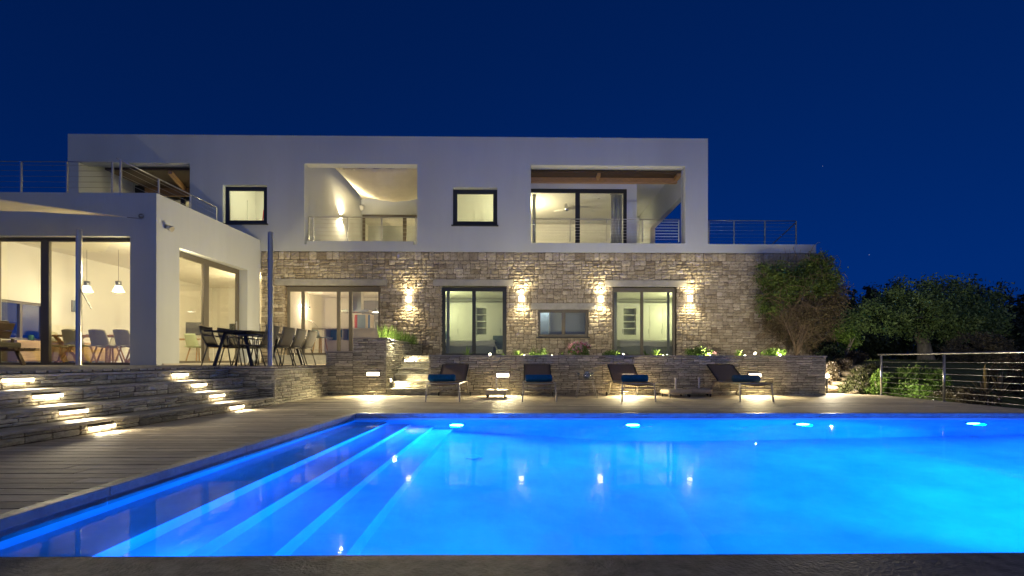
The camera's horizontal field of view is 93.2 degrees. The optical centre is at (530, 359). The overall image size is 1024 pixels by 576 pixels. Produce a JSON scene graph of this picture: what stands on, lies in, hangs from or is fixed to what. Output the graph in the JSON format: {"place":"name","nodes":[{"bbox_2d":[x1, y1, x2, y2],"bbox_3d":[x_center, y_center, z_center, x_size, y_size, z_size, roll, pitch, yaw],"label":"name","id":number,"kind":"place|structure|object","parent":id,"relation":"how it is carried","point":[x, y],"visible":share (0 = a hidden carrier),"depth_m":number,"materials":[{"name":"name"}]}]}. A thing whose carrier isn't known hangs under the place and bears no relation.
{"place":"outdoors","nodes":[
{"label":"outdoors","id":0,"kind":"place"},
{"bbox_2d":[13,367,302,373],"bbox_3d":[-11.088,0.417,8.607,12.050,0.495,15.500,0,0,-1],"label":"deck underlay","id":1,"kind":"object","parent":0,"point":[173,369],"visible":0.08,"depth_m":10.01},
{"bbox_2d":[0,364,325,373],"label":"deck","id":2,"kind":"structure","parent":1,"relation":"on","point":[8,369],"depth_m":8.38,"materials":[{"name":"wood"}]},
{"bbox_2d":[0,320,40,364],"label":"lounge armchair","id":3,"kind":"object","parent":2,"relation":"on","point":[15,347],"visible":0.94,"depth_m":11.22,"materials":[{"name":"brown wood"}]},
{"bbox_2d":[75,229,91,364],"bbox_3d":[-10.236,-1.434,11.068,0.387,3.119,0.195,0,0,-1],"label":"sail mast","id":4,"kind":"object","parent":2,"relation":"on","point":[78,318],"visible":0.87,"depth_m":11.02,"materials":[{"name":"metal"}]},
{"bbox_2d":[199,326,241,365],"bbox_3d":[-6.846,-0.304,10.706,0.660,0.876,0.545,0,0,-8],"label":"garden chair","id":5,"kind":"object","parent":2,"relation":"on","point":[209,339],"visible":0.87,"depth_m":10.57,"materials":[{"name":"fabric"}]},
{"bbox_2d":[217,328,257,365],"bbox_3d":[-6.855,-0.304,11.332,0.660,0.876,0.545,0,0,-1],"label":"garden chair","id":6,"kind":"object","parent":2,"relation":"on","point":[231,341],"visible":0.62,"depth_m":11.32,"materials":[{"name":"metal"}]},
{"bbox_2d":[234,329,267,364],"bbox_3d":[-6.863,-0.304,11.955,0.660,0.876,0.545,0,0,3],"label":"garden chair","id":7,"kind":"object","parent":2,"relation":"on","point":[249,344],"visible":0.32,"depth_m":11.87,"materials":[{"name":"metal"}]},
{"bbox_2d":[204,330,306,365],"bbox_3d":[-6.319,-0.240,11.419,1.000,0.758,2.700,0,0,-1],"label":"outdoor dining table","id":8,"kind":"object","parent":2,"relation":"on","point":[236,332],"visible":0.58,"depth_m":10.29,"materials":[{"name":"metal"}]},
{"bbox_2d":[236,324,279,365],"bbox_3d":[-5.766,-0.302,10.246,0.660,0.876,0.545,0,0,-1],"label":"garden chair","id":9,"kind":"object","parent":2,"relation":"on","point":[264,342],"visible":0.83,"depth_m":10.09,"materials":[{"name":"grey fabric"}]},
{"bbox_2d":[266,231,273,366],"bbox_3d":[-5.263,-1.230,9.792,0.172,2.724,0.172,0,0,-1],"label":"sail mast","id":10,"kind":"object","parent":2,"relation":"on","point":[270,299],"visible":1,"depth_m":9.75,"materials":[{"name":"metal"}]},
{"bbox_2d":[255,326,295,365],"bbox_3d":[-5.755,-0.302,10.924,0.660,0.876,0.545,0,0,1],"label":"garden chair","id":11,"kind":"object","parent":2,"relation":"on","point":[286,337],"visible":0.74,"depth_m":10.85,"materials":[{"name":"fabric"}]},
{"bbox_2d":[279,328,306,365],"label":"garden chair","id":12,"kind":"object","parent":2,"relation":"on","point":[298,340],"visible":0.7,"depth_m":11.49,"materials":[{"name":"metal"}]},
{"bbox_2d":[273,355,326,363],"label":"wall","id":13,"kind":"structure","parent":2,"relation":"on","point":[320,359],"depth_m":15.95,"materials":[{"name":"stone"}]},
{"bbox_2d":[282,330,317,364],"bbox_3d":[-5.770,-0.302,12.126,0.660,0.876,0.545,0,0,-1],"label":"garden chair","id":14,"kind":"object","parent":2,"relation":"on","point":[310,339],"visible":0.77,"depth_m":12.06,"materials":[{"name":"metal"}]},
{"bbox_2d":[179,338,213,360],"bbox_3d":[-10.796,-0.285,15.061,1.500,0.740,0.700,0,0,-1],"label":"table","id":15,"kind":"object","parent":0,"point":[200,348],"visible":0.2,"depth_m":14.77,"materials":[{"name":"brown wood"}]},
{"bbox_2d":[186,322,200,334],"bbox_3d":[-10.467,-0.915,15.065,0.520,0.520,0.160,0,0,-1],"label":"computer monitor","id":16,"kind":"object","parent":15,"relation":"on","point":[192,327],"visible":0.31,"depth_m":15.04,"materials":[{"name":"metal"}]},
{"bbox_2d":[312,328,377,352],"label":"kitchen island","id":17,"kind":"structure","parent":0,"point":[357,332],"depth_m":18.42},
{"bbox_2d":[354,314,373,327],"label":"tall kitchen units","id":18,"kind":"object","parent":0,"point":[363,320],"visible":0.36,"depth_m":20.89},
{"bbox_2d":[0,418,1023,536],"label":"pool basin","id":19,"kind":"object","parent":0,"point":[100,501],"visible":0.03,"depth_m":7.93,"materials":[{"name":"tile"}]},
{"bbox_2d":[0,553,1023,575],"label":"pool rim","id":20,"kind":"object","parent":19,"relation":"on","point":[934,564],"visible":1,"depth_m":2.29,"materials":[{"name":"stone"}]},
{"bbox_2d":[0,420,1023,556],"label":"water","id":21,"kind":"structure","parent":19,"relation":"in","point":[503,487],"depth_m":3.51,"materials":[{"name":"liquid"}]},
{"bbox_2d":[0,413,1023,534],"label":"pool coping","id":22,"kind":"object","parent":19,"relation":"on","point":[22,516],"visible":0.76,"depth_m":5.50,"materials":[{"name":"stone"}]},
{"bbox_2d":[0,0,1023,359],"label":"sky","id":23,"kind":"structure","parent":0,"point":[891,132],"materials":[{"name":"blue"}]},
{"bbox_2d":[828,361,1023,408],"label":"ground","id":24,"kind":"structure","parent":0,"point":[963,377],"depth_m":14.36,"materials":[{"name":"plant"}]},
{"bbox_2d":[0,134,820,364],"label":"villa","id":25,"kind":"object","parent":24,"relation":"on","point":[459,228],"visible":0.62,"depth_m":16.47,"materials":[{"name":"white paint"}]},
{"bbox_2d":[1,299,40,340],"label":"window","id":26,"kind":"structure","parent":25,"relation":"in","point":[19,304],"depth_m":12.54,"materials":[{"name":"metal"}]},
{"bbox_2d":[1,340,118,360],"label":"sideboard","id":27,"kind":"object","parent":25,"relation":"on","point":[28,355],"visible":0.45,"depth_m":12.60,"materials":[{"name":"brown wood"}]},
{"bbox_2d":[52,332,74,361],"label":"dining chair","id":28,"kind":"object","parent":25,"relation":"on","point":[55,340],"visible":0.38,"depth_m":13.00,"materials":[{"name":"wood"}]},
{"bbox_2d":[0,238,129,364],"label":"sliding door","id":29,"kind":"structure","parent":25,"relation":"in","point":[46,243],"depth_m":11.88,"materials":[{"name":"metal"}]},
{"bbox_2d":[0,199,141,218],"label":"shade sail","id":30,"kind":"object","parent":25,"relation":"attached to","point":[6,205],"visible":1,"depth_m":10.86,"materials":[{"name":"fabric"}]},
{"bbox_2d":[61,329,97,362],"bbox_3d":[-11.597,-0.344,12.408,0.508,0.865,0.613,0,0,-5],"label":"dining chair","id":31,"kind":"object","parent":25,"relation":"on","point":[68,335],"visible":0.69,"depth_m":12.21,"materials":[{"name":"plastic"}]},
{"bbox_2d":[40,335,129,362],"bbox_3d":[-11.622,-0.282,13.200,2.600,0.769,0.900,0,0,-1],"label":"dining table","id":32,"kind":"object","parent":25,"relation":"on","point":[61,342],"visible":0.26,"depth_m":13.10,"materials":[{"name":"brown wood"}]},
{"bbox_2d":[88,329,123,362],"bbox_3d":[-10.928,-0.343,12.417,0.508,0.865,0.613,0,0,1],"label":"dining chair","id":33,"kind":"object","parent":25,"relation":"on","point":[98,337],"visible":0.95,"depth_m":12.23,"materials":[{"name":"plastic"}]},
{"bbox_2d":[97,338,124,362],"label":"dining chair","id":34,"kind":"object","parent":25,"relation":"on","point":[112,341],"visible":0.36,"depth_m":14.09,"materials":[{"name":"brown wood"}]},
{"bbox_2d":[112,250,124,292],"bbox_3d":[-11.207,-2.424,13.155,0.270,1.144,0.270,0,0,-1],"label":"pendant lamp","id":35,"kind":"object","parent":25,"relation":"hanging from","point":[118,287],"visible":1,"depth_m":13.13,"materials":[{"name":"metal"}]},
{"bbox_2d":[113,329,129,362],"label":"dining chair","id":36,"kind":"object","parent":25,"relation":"on","point":[122,337],"visible":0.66,"depth_m":12.21,"materials":[{"name":"plastic"}]},
{"bbox_2d":[135,185,185,205],"bbox_3d":[-13.381,-5.314,18.641,3.650,2.791,0.074,0,0,-1],"label":"sliding door","id":37,"kind":"structure","parent":25,"relation":"in","point":[139,187],"depth_m":18.59,"materials":[{"name":"glass"}]},
{"bbox_2d":[184,333,209,360],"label":"green shell chair","id":38,"kind":"object","parent":25,"relation":"on","point":[191,341],"visible":0.86,"depth_m":13.82,"materials":[{"name":"plastic"}]},
{"bbox_2d":[179,251,238,362],"bbox_3d":[-9.389,-1.391,14.053,0.115,3.030,3.075,0,0,-1],"label":"sliding door","id":39,"kind":"structure","parent":25,"relation":"in","point":[205,264],"depth_m":13.98,"materials":[{"name":"metal"}]},
{"bbox_2d":[209,347,260,360],"bbox_3d":[-11.354,-0.231,19.449,3.000,0.530,0.530,0,0,-1],"label":"cabinet","id":40,"kind":"object","parent":25,"relation":"on","point":[225,356],"visible":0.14,"depth_m":19.19,"materials":[{"name":"white paint"}]},
{"bbox_2d":[224,187,267,224],"bbox_3d":[-9.660,-5.223,16.371,1.572,1.297,0.190,0,0,-1],"label":"window","id":41,"kind":"structure","parent":25,"relation":"in","point":[227,189],"depth_m":16.39,"materials":[{"name":"black metal"}]},
{"bbox_2d":[312,329,327,352],"bbox_3d":[-7.854,-0.654,18.009,0.507,0.974,0.435,0,0,14],"label":"bar stool","id":42,"kind":"object","parent":25,"relation":"on","point":[320,341],"visible":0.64,"depth_m":18.07,"materials":[{"name":"brown wood"}]},
{"bbox_2d":[287,287,379,354],"bbox_3d":[-6.713,-1.332,16.547,3.169,2.326,0.074,0,0,-1],"label":"sliding door","id":43,"kind":"structure","parent":25,"relation":"in","point":[289,289],"depth_m":16.51,"materials":[{"name":"metal"}]},
{"bbox_2d":[341,292,372,312],"bbox_3d":[-6.762,-2.301,18.814,1.069,0.897,0.600,0,0,-1],"label":"cooker hood","id":44,"kind":"object","parent":25,"relation":"attached to","point":[358,302],"visible":0.64,"depth_m":18.66,"materials":[{"name":"metal"}]},
{"bbox_2d":[335,168,416,201],"bbox_3d":[-5.706,-6.914,19.346,4.082,0.998,5.439,0,0,-1],"label":"balcony sail","id":45,"kind":"object","parent":25,"relation":"attached to","point":[393,185],"visible":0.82,"depth_m":17.89,"materials":[{"name":"fabric"}]},
{"bbox_2d":[362,215,416,240],"bbox_3d":[-5.559,-5.282,22.193,4.273,2.749,0.074,0,0,-1],"label":"sliding door","id":46,"kind":"structure","parent":25,"relation":"in","point":[363,219],"depth_m":22.15,"materials":[{"name":"metal"}]},
{"bbox_2d":[447,291,449,352],"bbox_3d":[-2.876,-1.315,16.917,0.196,2.382,0.076,0,0,-1],"label":"curtain","id":47,"kind":"object","parent":25,"relation":"hanging from","point":[448,321],"visible":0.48,"depth_m":16.88,"materials":[{"name":"fabric"}]},
{"bbox_2d":[446,332,498,353],"bbox_3d":[-2.351,-0.616,18.351,2.375,0.985,1.681,0,0,-1],"label":"bed","id":48,"kind":"object","parent":25,"relation":"on","point":[484,346],"visible":0.62,"depth_m":17.57,"materials":[{"name":"fabric"}]},
{"bbox_2d":[441,287,505,354],"bbox_3d":[-1.931,-1.287,16.569,2.218,2.389,0.074,0,0,-1],"label":"sliding door","id":49,"kind":"structure","parent":25,"relation":"in","point":[474,289],"depth_m":16.53,"materials":[{"name":"black glass"}]},
{"bbox_2d":[446,302,502,353],"bbox_3d":[-1.810,-1.238,20.158,3.700,2.270,0.440,0,0,-1],"label":"wardrobe","id":50,"kind":"object","parent":25,"relation":"on","point":[489,321],"visible":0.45,"depth_m":19.96,"materials":[{"name":"white paint"}]},
{"bbox_2d":[451,190,497,225],"bbox_3d":[-1.884,-5.181,16.472,1.591,1.264,0.190,0,0,-1],"label":"window","id":51,"kind":"structure","parent":25,"relation":"in","point":[455,223],"depth_m":16.50,"materials":[{"name":"black metal"}]},
{"bbox_2d":[493,336,502,349],"bbox_3d":[-1.131,-0.525,18.612,0.720,0.853,0.650,0,0,-1],"label":"bedroom armchair","id":52,"kind":"object","parent":25,"relation":"on","point":[499,342],"visible":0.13,"depth_m":18.83,"materials":[{"name":"fabric"}]},
{"bbox_2d":[532,194,535,242],"bbox_3d":[0.135,-5.011,17.806,0.218,2.222,0.076,0,0,-1],"label":"curtain","id":53,"kind":"object","parent":25,"relation":"hanging from","point":[533,207],"visible":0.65,"depth_m":17.81,"materials":[{"name":"fabric"}]},
{"bbox_2d":[536,310,589,337],"bbox_3d":[1.112,-1.235,16.531,1.817,0.973,0.230,0,0,-1],"label":"window","id":54,"kind":"structure","parent":25,"relation":"in","point":[562,335],"depth_m":16.57,"materials":[{"name":"metal"}]},
{"bbox_2d":[531,189,626,242],"bbox_3d":[1.547,-4.994,17.524,3.887,2.393,0.074,0,0,-1],"label":"sliding door","id":55,"kind":"structure","parent":25,"relation":"in","point":[577,192],"depth_m":17.49,"materials":[{"name":"black metal"}]},
{"bbox_2d":[614,292,616,353],"bbox_3d":[2.940,-1.307,16.993,0.315,2.382,0.076,0,0,-1],"label":"curtain","id":56,"kind":"object","parent":25,"relation":"hanging from","point":[615,321],"visible":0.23,"depth_m":17.00,"materials":[{"name":"fabric"}]},
{"bbox_2d":[610,194,622,242],"bbox_3d":[3.191,-5.006,17.846,0.514,2.222,0.076,0,0,-1],"label":"curtain","id":57,"kind":"object","parent":25,"relation":"hanging from","point":[616,205],"visible":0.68,"depth_m":17.85,"materials":[{"name":"fabric"}]},
{"bbox_2d":[612,288,674,354],"bbox_3d":[3.883,-1.275,16.645,2.191,2.380,0.074,0,0,-1],"label":"sliding door","id":58,"kind":"structure","parent":25,"relation":"in","point":[641,290],"depth_m":16.61,"materials":[{"name":"metal"}]},
{"bbox_2d":[617,303,671,339],"bbox_3d":[4.289,-1.229,20.237,3.500,2.270,0.440,0,0,-1],"label":"wardrobe","id":59,"kind":"object","parent":25,"relation":"on","point":[654,321],"visible":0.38,"depth_m":20.05,"materials":[{"name":"white paint"}]},
{"bbox_2d":[617,339,671,354],"bbox_3d":[4.596,-0.606,18.454,2.731,0.985,1.655,0,0,-1],"label":"bed","id":60,"kind":"object","parent":25,"relation":"on","point":[629,346],"visible":0.54,"depth_m":17.65,"materials":[{"name":"fabric"}]},
{"bbox_2d":[667,292,669,354],"bbox_3d":[4.852,-1.304,17.017,0.183,2.382,0.076,0,0,-1],"label":"curtain","id":61,"kind":"object","parent":25,"relation":"hanging from","point":[668,323],"visible":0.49,"depth_m":17.03,"materials":[{"name":"fabric"}]},
{"bbox_2d":[739,242,856,355],"bbox_3d":[8.829,-1.810,15.920,3.626,3.945,1.634,0,0,-1],"label":"climbing shrub","id":62,"kind":"object","parent":24,"relation":"on","point":[821,285],"visible":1,"depth_m":15.80,"materials":[{"name":"green plant"}]},
{"bbox_2d":[814,340,844,363],"bbox_3d":[9.461,-0.173,15.438,0.812,0.986,1.011,0,0,-1],"label":"dark bush","id":63,"kind":"object","parent":24,"relation":"on","point":[830,350],"visible":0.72,"depth_m":15.18,"materials":[{"name":"green plant"}]},
{"bbox_2d":[825,358,853,385],"bbox_3d":[8.800,0.336,13.982,2.128,0.852,0.606,0,0,-43],"label":"flowering shrub","id":64,"kind":"object","parent":24,"relation":"on","point":[836,364],"visible":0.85,"depth_m":13.77,"materials":[{"name":"brown plant"}]},
{"bbox_2d":[822,299,863,356],"bbox_3d":[18.783,-1.631,30.211,4.191,4.874,4.525,0,0,-19],"label":"dark tree","id":65,"kind":"object","parent":24,"relation":"on","point":[840,323],"visible":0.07,"depth_m":29.16,"materials":[{"name":"green plant"}]},
{"bbox_2d":[826,324,864,356],"bbox_3d":[10.388,-0.570,15.947,1.174,1.500,1.130,0,0,-1],"label":"tree","id":66,"kind":"object","parent":24,"relation":"on","point":[848,339],"visible":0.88,"depth_m":15.76,"materials":[{"name":"green plant"}]},
{"bbox_2d":[843,350,870,364],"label":"heather bush","id":67,"kind":"object","parent":24,"relation":"on","point":[859,358],"visible":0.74,"depth_m":15.56,"materials":[{"name":"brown plant"}]},
{"bbox_2d":[835,285,883,355],"bbox_3d":[19.931,-2.100,31.015,4.888,5.204,6.054,0,0,-1],"label":"dark tree","id":68,"kind":"object","parent":24,"relation":"on","point":[853,301],"visible":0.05,"depth_m":30.25,"materials":[{"name":"green plant"}]},
{"bbox_2d":[838,363,891,393],"bbox_3d":[9.454,0.526,13.701,2.777,0.935,0.736,0,0,-39],"label":"flowering shrub","id":69,"kind":"object","parent":24,"relation":"on","point":[869,369],"visible":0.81,"depth_m":13.37,"materials":[{"name":"green plant"}]},
{"bbox_2d":[863,368,887,395],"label":"bright shrub","id":70,"kind":"object","parent":24,"relation":"on","point":[875,387],"visible":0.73,"depth_m":12.72,"materials":[{"name":"green plant"}]},
{"bbox_2d":[846,282,910,360],"bbox_3d":[23.535,-2.404,33.370,5.230,5.846,6.948,0,0,-29],"label":"dark tree","id":71,"kind":"object","parent":24,"relation":"on","point":[868,289],"visible":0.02,"depth_m":32.93,"materials":[{"name":"green plant"}]},
{"bbox_2d":[876,359,952,398],"bbox_3d":[10.251,0.541,13.017,2.250,1.134,1.503,0,0,-33],"label":"leafy shrub","id":72,"kind":"object","parent":24,"relation":"on","point":[901,375],"visible":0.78,"depth_m":12.77,"materials":[{"name":"green plant"}]},
{"bbox_2d":[826,319,1023,360],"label":"dark hedge","id":73,"kind":"object","parent":24,"relation":"on","point":[878,344],"visible":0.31,"depth_m":26.54,"materials":[{"name":"green plant"}]},
{"bbox_2d":[837,272,1018,360],"bbox_3d":[17.066,-1.768,20.876,7.706,4.250,3.703,0,0,-1],"label":"olive tree","id":74,"kind":"object","parent":24,"relation":"on","point":[918,316],"visible":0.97,"depth_m":20.60,"materials":[{"name":"green plant"}]},
{"bbox_2d":[931,386,1002,405],"bbox_3d":[10.867,0.923,12.056,1.114,0.589,1.639,0,0,-1],"label":"flowering shrub","id":75,"kind":"object","parent":24,"relation":"on","point":[956,395],"visible":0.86,"depth_m":11.79,"materials":[{"name":"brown plant"}]},
{"bbox_2d":[937,330,1020,364],"bbox_3d":[15.309,-0.168,16.492,2.515,1.860,2.491,0,0,20],"label":"dome bush","id":76,"kind":"object","parent":24,"relation":"on","point":[982,340],"visible":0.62,"depth_m":16.33,"materials":[{"name":"green plant"}]},
{"bbox_2d":[946,273,1022,327],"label":"dark tree","id":77,"kind":"object","parent":24,"relation":"on","point":[973,286],"visible":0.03,"depth_m":32.84,"materials":[{"name":"green plant"}]},
{"bbox_2d":[968,364,1003,397],"bbox_3d":[11.341,0.535,12.129,0.824,0.861,0.771,0,0,21],"label":"tall aloe","id":78,"kind":"object","parent":24,"relation":"on","point":[984,384],"visible":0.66,"depth_m":12.12,"materials":[{"name":"green plant"}]},
{"bbox_2d":[965,278,1023,319],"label":"dark tree","id":79,"kind":"object","parent":24,"relation":"on","point":[1011,301],"visible":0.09,"depth_m":30.04,"materials":[{"name":"green plant"}]},
{"bbox_2d":[978,372,1020,395],"bbox_3d":[12.040,0.587,12.413,0.864,0.686,0.675,0,0,34],"label":"tall aloe","id":80,"kind":"object","parent":24,"relation":"on","point":[1000,383],"visible":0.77,"depth_m":12.32,"materials":[{"name":"green plant"}]},
{"bbox_2d":[986,354,1023,398],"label":"grey bush","id":81,"kind":"object","parent":24,"relation":"on","point":[1020,378],"visible":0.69,"depth_m":13.01,"materials":[{"name":"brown plant"}]},
{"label":"bed terrace","id":82,"kind":"structure","parent":24,"relation":"on","visible":0},
{"bbox_2d":[566,341,590,354],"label":"flower bush","id":83,"kind":"object","parent":82,"relation":"on","point":[577,350],"visible":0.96,"depth_m":12.74,"materials":[{"name":"pink plant"}]},
{"bbox_2d":[684,342,716,354],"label":"plant","id":84,"kind":"object","parent":82,"relation":"on","point":[695,351],"visible":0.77,"depth_m":12.81,"materials":[{"name":"green plant"}]},
{"bbox_2d":[760,347,786,355],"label":"plant","id":85,"kind":"object","parent":82,"relation":"on","point":[772,352],"visible":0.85,"depth_m":12.83,"materials":[{"name":"green plant"}]},
{"bbox_2d":[854,359,1014,365],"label":"grass","id":86,"kind":"structure","parent":0,"point":[885,360],"depth_m":16.38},
{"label":"deck underlay","id":87,"kind":"structure","parent":0,"visible":0},
{"bbox_2d":[0,369,274,447],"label":"terrace steps","id":88,"kind":"structure","parent":87,"relation":"on","point":[125,399],"depth_m":6.45,"materials":[{"name":"stone"}]},
{"bbox_2d":[0,377,35,381],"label":"step light","id":89,"kind":"object","parent":88,"relation":"attached to","point":[16,379],"visible":1,"depth_m":5.70,"materials":[{"name":"beige"}]},
{"bbox_2d":[31,393,64,398],"bbox_3d":[-5.782,0.429,5.797,0.060,0.043,0.338,0,0,3],"label":"step light","id":90,"kind":"object","parent":88,"relation":"attached to","point":[47,395],"visible":1,"depth_m":5.77,"materials":[{"name":"beige"}]},
{"bbox_2d":[58,408,89,414],"bbox_3d":[-5.482,0.617,5.809,0.060,0.043,0.338,0,0,3],"label":"step light","id":91,"kind":"object","parent":88,"relation":"attached to","point":[72,411],"visible":1,"depth_m":5.79,"materials":[{"name":"beige"}]},
{"bbox_2d":[88,423,116,429],"bbox_3d":[-5.181,0.805,5.848,0.060,0.043,0.338,0,0,3],"label":"step light","id":92,"kind":"object","parent":88,"relation":"attached to","point":[102,426],"visible":1,"depth_m":5.83,"materials":[{"name":"beige"}]},
{"bbox_2d":[227,367,328,404],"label":"terrace wall","id":93,"kind":"structure","parent":87,"relation":"on","point":[282,385],"depth_m":9.94,"materials":[{"name":"stone"}]},
{"bbox_2d":[0,393,1023,513],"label":"pool deck","id":94,"kind":"structure","parent":87,"relation":"on","point":[35,473],"depth_m":7.23,"materials":[{"name":"wood"}]},
{"bbox_2d":[325,337,422,394],"bbox_3d":[-4.369,0.206,14.194,1.538,1.535,4.340,0,0,-1],"label":"raised planter","id":95,"kind":"object","parent":94,"relation":"on","point":[348,370],"visible":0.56,"depth_m":12.06,"materials":[{"name":"stone"}]},
{"bbox_2d":[377,325,417,345],"bbox_3d":[-3.784,-0.694,13.939,0.525,0.540,2.353,0,0,13],"label":"rosemary bush","id":96,"kind":"object","parent":95,"relation":"on","point":[393,334],"visible":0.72,"depth_m":13.73,"materials":[{"name":"green plant"}]},
{"bbox_2d":[386,356,429,394],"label":"garden steps","id":97,"kind":"structure","parent":94,"relation":"on","point":[411,377],"depth_m":12.75,"materials":[{"name":"stone"}]},
{"bbox_2d":[425,364,470,401],"bbox_3d":[-1.845,0.490,11.065,0.794,0.780,1.968,0,0,-1],"label":"sun lounger","id":98,"kind":"object","parent":94,"relation":"on","point":[459,371],"visible":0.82,"depth_m":11.64,"materials":[{"name":"metal"}]},
{"bbox_2d":[428,374,455,381],"bbox_3d":[-1.999,0.405,10.925,0.607,0.167,0.166,0,0,-3],"label":"rolled towel","id":99,"kind":"object","parent":98,"relation":"on","point":[441,377],"visible":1,"depth_m":10.86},
{"bbox_2d":[485,378,506,397],"bbox_3d":[-0.797,0.648,11.341,0.500,0.462,0.460,0,0,-1],"label":"parasol base","id":100,"kind":"object","parent":94,"relation":"on","point":[496,390],"visible":1,"depth_m":11.12,"materials":[{"name":"metal"}]},
{"bbox_2d":[521,364,556,401],"bbox_3d":[0.175,0.493,11.091,0.794,0.780,1.968,0,0,-1],"label":"sun lounger","id":101,"kind":"object","parent":94,"relation":"on","point":[537,369],"visible":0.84,"depth_m":11.68,"materials":[{"name":"metal"}]},
{"bbox_2d":[525,375,551,381],"bbox_3d":[0.190,0.415,11.003,0.607,0.167,0.166,0,0,2],"label":"rolled towel","id":102,"kind":"object","parent":101,"relation":"on","point":[538,378],"visible":1,"depth_m":10.93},
{"bbox_2d":[428,355,826,394],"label":"planter wall","id":103,"kind":"structure","parent":94,"relation":"on","point":[795,375],"depth_m":12.15,"materials":[{"name":"stone"}]},
{"bbox_2d":[606,364,656,401],"bbox_3d":[2.265,0.496,11.118,0.794,0.780,1.968,0,0,-1],"label":"sun lounger","id":104,"kind":"object","parent":94,"relation":"on","point":[617,371],"visible":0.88,"depth_m":11.70,"materials":[{"name":"metal"}]},
{"bbox_2d":[621,375,648,381],"bbox_3d":[2.361,0.415,10.932,0.607,0.167,0.166,0,0,-9],"label":"rolled towel","id":105,"kind":"object","parent":104,"relation":"on","point":[634,378],"visible":1,"depth_m":10.87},
{"bbox_2d":[660,378,691,397],"bbox_3d":[3.482,0.654,11.596,0.620,0.462,0.460,0,0,-15],"label":"parasol base","id":106,"kind":"object","parent":94,"relation":"on","point":[675,390],"visible":0.99,"depth_m":11.45,"materials":[{"name":"beige concrete"}]},
{"bbox_2d":[687,377,712,396],"bbox_3d":[4.129,0.655,11.835,0.620,0.462,0.460,0,0,19],"label":"parasol base","id":107,"kind":"object","parent":94,"relation":"on","point":[698,390],"visible":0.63,"depth_m":11.64,"materials":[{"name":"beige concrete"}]},
{"bbox_2d":[706,364,773,401],"bbox_3d":[4.755,0.499,11.151,0.794,0.780,1.968,0,0,-1],"label":"sun lounger","id":108,"kind":"object","parent":94,"relation":"on","point":[722,373],"visible":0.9,"depth_m":11.69,"materials":[{"name":"metal"}]},
{"bbox_2d":[731,375,760,381],"bbox_3d":[4.910,0.421,11.015,0.607,0.167,0.166,0,0,2],"label":"rolled towel","id":109,"kind":"object","parent":108,"relation":"on","point":[745,378],"visible":0.99,"depth_m":10.95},
{"bbox_2d":[878,351,1023,405],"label":"deck railing","id":110,"kind":"object","parent":94,"relation":"on","point":[944,362],"visible":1,"depth_m":10.32,"materials":[{"name":"metal"}]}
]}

